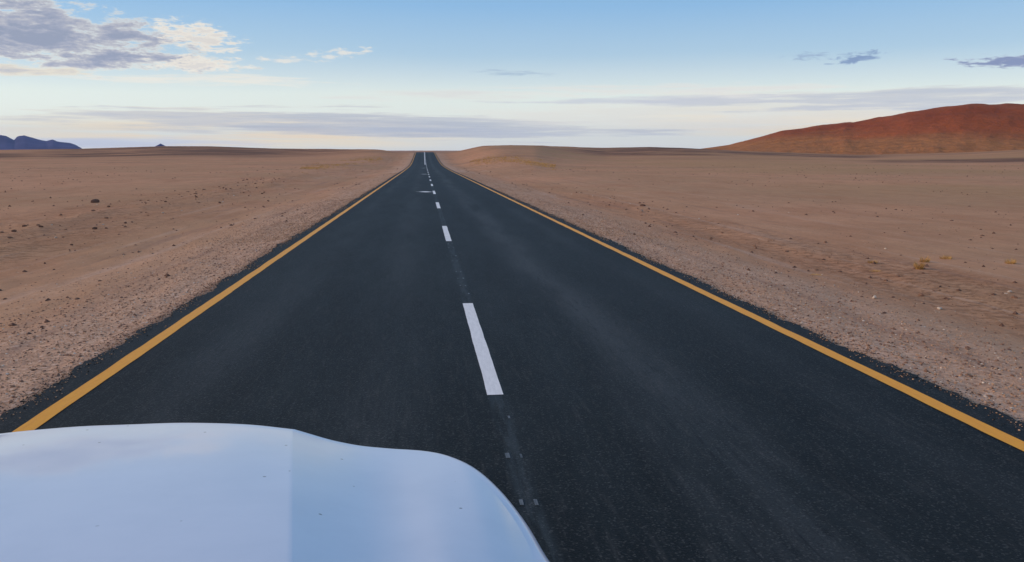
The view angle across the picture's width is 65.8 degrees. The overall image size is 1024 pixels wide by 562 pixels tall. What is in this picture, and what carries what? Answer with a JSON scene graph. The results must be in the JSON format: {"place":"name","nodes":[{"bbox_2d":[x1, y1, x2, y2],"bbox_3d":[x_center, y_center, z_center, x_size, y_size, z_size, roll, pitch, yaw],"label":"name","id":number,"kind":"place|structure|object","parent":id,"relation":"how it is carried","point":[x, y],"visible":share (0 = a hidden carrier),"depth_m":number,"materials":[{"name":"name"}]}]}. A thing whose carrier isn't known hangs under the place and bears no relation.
{"place":"outdoors","nodes":[
{"label":"outdoors","id":0,"kind":"place"},
{"bbox_2d":[0,135,81,149],"bbox_3d":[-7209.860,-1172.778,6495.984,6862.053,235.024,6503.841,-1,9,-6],"label":"mountain range","id":1,"kind":"structure","parent":0,"point":[18,142],"depth_m":7784.62,"materials":[{"name":"blue stone"}]},
{"bbox_2d":[0,186,378,420],"bbox_3d":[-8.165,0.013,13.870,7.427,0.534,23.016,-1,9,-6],"label":"gravel","id":2,"kind":"structure","parent":0,"point":[7,378],"depth_m":11.07,"materials":[{"name":"brown gravel"}]},
{"bbox_2d":[115,173,396,252],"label":"gravel","id":3,"kind":"structure","parent":0,"point":[364,187],"depth_m":28.77,"materials":[{"name":"gravel"}]},
{"bbox_2d":[300,156,381,173],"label":"dry grass","id":4,"kind":"structure","parent":0,"point":[320,166],"depth_m":158.25,"materials":[{"name":"beige plant"}]},
{"bbox_2d":[0,152,1023,561],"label":"road","id":5,"kind":"structure","parent":0,"point":[570,392],"depth_m":6.63,"materials":[{"name":"black asphalt"}]},
{"bbox_2d":[0,423,549,561],"bbox_3d":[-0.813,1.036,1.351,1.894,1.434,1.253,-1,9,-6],"label":"car","id":6,"kind":"object","parent":5,"relation":"on","point":[190,492],"visible":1,"depth_m":1.34,"materials":[{"name":"white paint"}]},
{"bbox_2d":[0,145,1023,420],"bbox_3d":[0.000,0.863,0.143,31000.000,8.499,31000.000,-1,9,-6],"label":"ground","id":7,"kind":"structure","parent":0,"point":[696,189],"depth_m":27.06,"materials":[{"name":"brown sand"}]},
{"bbox_2d":[91,199,99,202],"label":"stone","id":8,"kind":"object","parent":7,"relation":"on","point":[95,201],"visible":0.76,"depth_m":40.13,"materials":[{"name":"grey stone"}]},
{"bbox_2d":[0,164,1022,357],"bbox_3d":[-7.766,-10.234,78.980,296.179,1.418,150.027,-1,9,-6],"label":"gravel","id":9,"kind":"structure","parent":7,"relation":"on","point":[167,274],"depth_m":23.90,"materials":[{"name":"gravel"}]},
{"bbox_2d":[912,261,925,268],"bbox_3d":[8.553,-0.346,16.614,0.276,0.205,0.277,5,11,28],"label":"grass tuft","id":10,"kind":"object","parent":7,"relation":"on","point":[920,265],"visible":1,"depth_m":16.58,"materials":[{"name":"beige plant"}]},
{"bbox_2d":[918,256,930,261],"bbox_3d":[9.273,-0.505,17.782,0.278,0.173,0.286,6,11,33],"label":"grass tuft","id":11,"kind":"object","parent":7,"relation":"on","point":[927,259],"visible":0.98,"depth_m":17.76,"materials":[{"name":"beige plant"}]},
{"bbox_2d":[1003,258,1016,263],"bbox_3d":[11.013,-0.455,17.481,0.268,0.157,0.272,9,13,43],"label":"grass tuft","id":12,"kind":"object","parent":7,"relation":"on","point":[1012,262],"visible":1,"depth_m":17.46,"materials":[{"name":"beige plant"}]},
{"bbox_2d":[0,0,1023,150],"label":"sky","id":13,"kind":"structure","parent":0,"point":[388,75],"materials":[{"name":"blue"}]},
{"bbox_2d":[470,155,556,169],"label":"dry grass","id":14,"kind":"structure","parent":0,"point":[535,163],"depth_m":168.02,"materials":[{"name":"beige plant"}]},
{"bbox_2d":[457,172,771,243],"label":"gravel","id":15,"kind":"structure","parent":0,"point":[566,217],"depth_m":29.28,"materials":[{"name":"gravel"}]},
{"bbox_2d":[488,187,1023,430],"bbox_3d":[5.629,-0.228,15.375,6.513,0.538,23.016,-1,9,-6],"label":"gravel","id":16,"kind":"structure","parent":0,"point":[986,402],"depth_m":10.29,"materials":[{"name":"beige gravel"}]},
{"bbox_2d":[703,103,1023,154],"bbox_3d":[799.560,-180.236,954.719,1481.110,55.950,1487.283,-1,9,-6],"label":"red hill","id":17,"kind":"structure","parent":0,"point":[977,127],"depth_m":675.29,"materials":[{"name":"red sand"}]}
]}

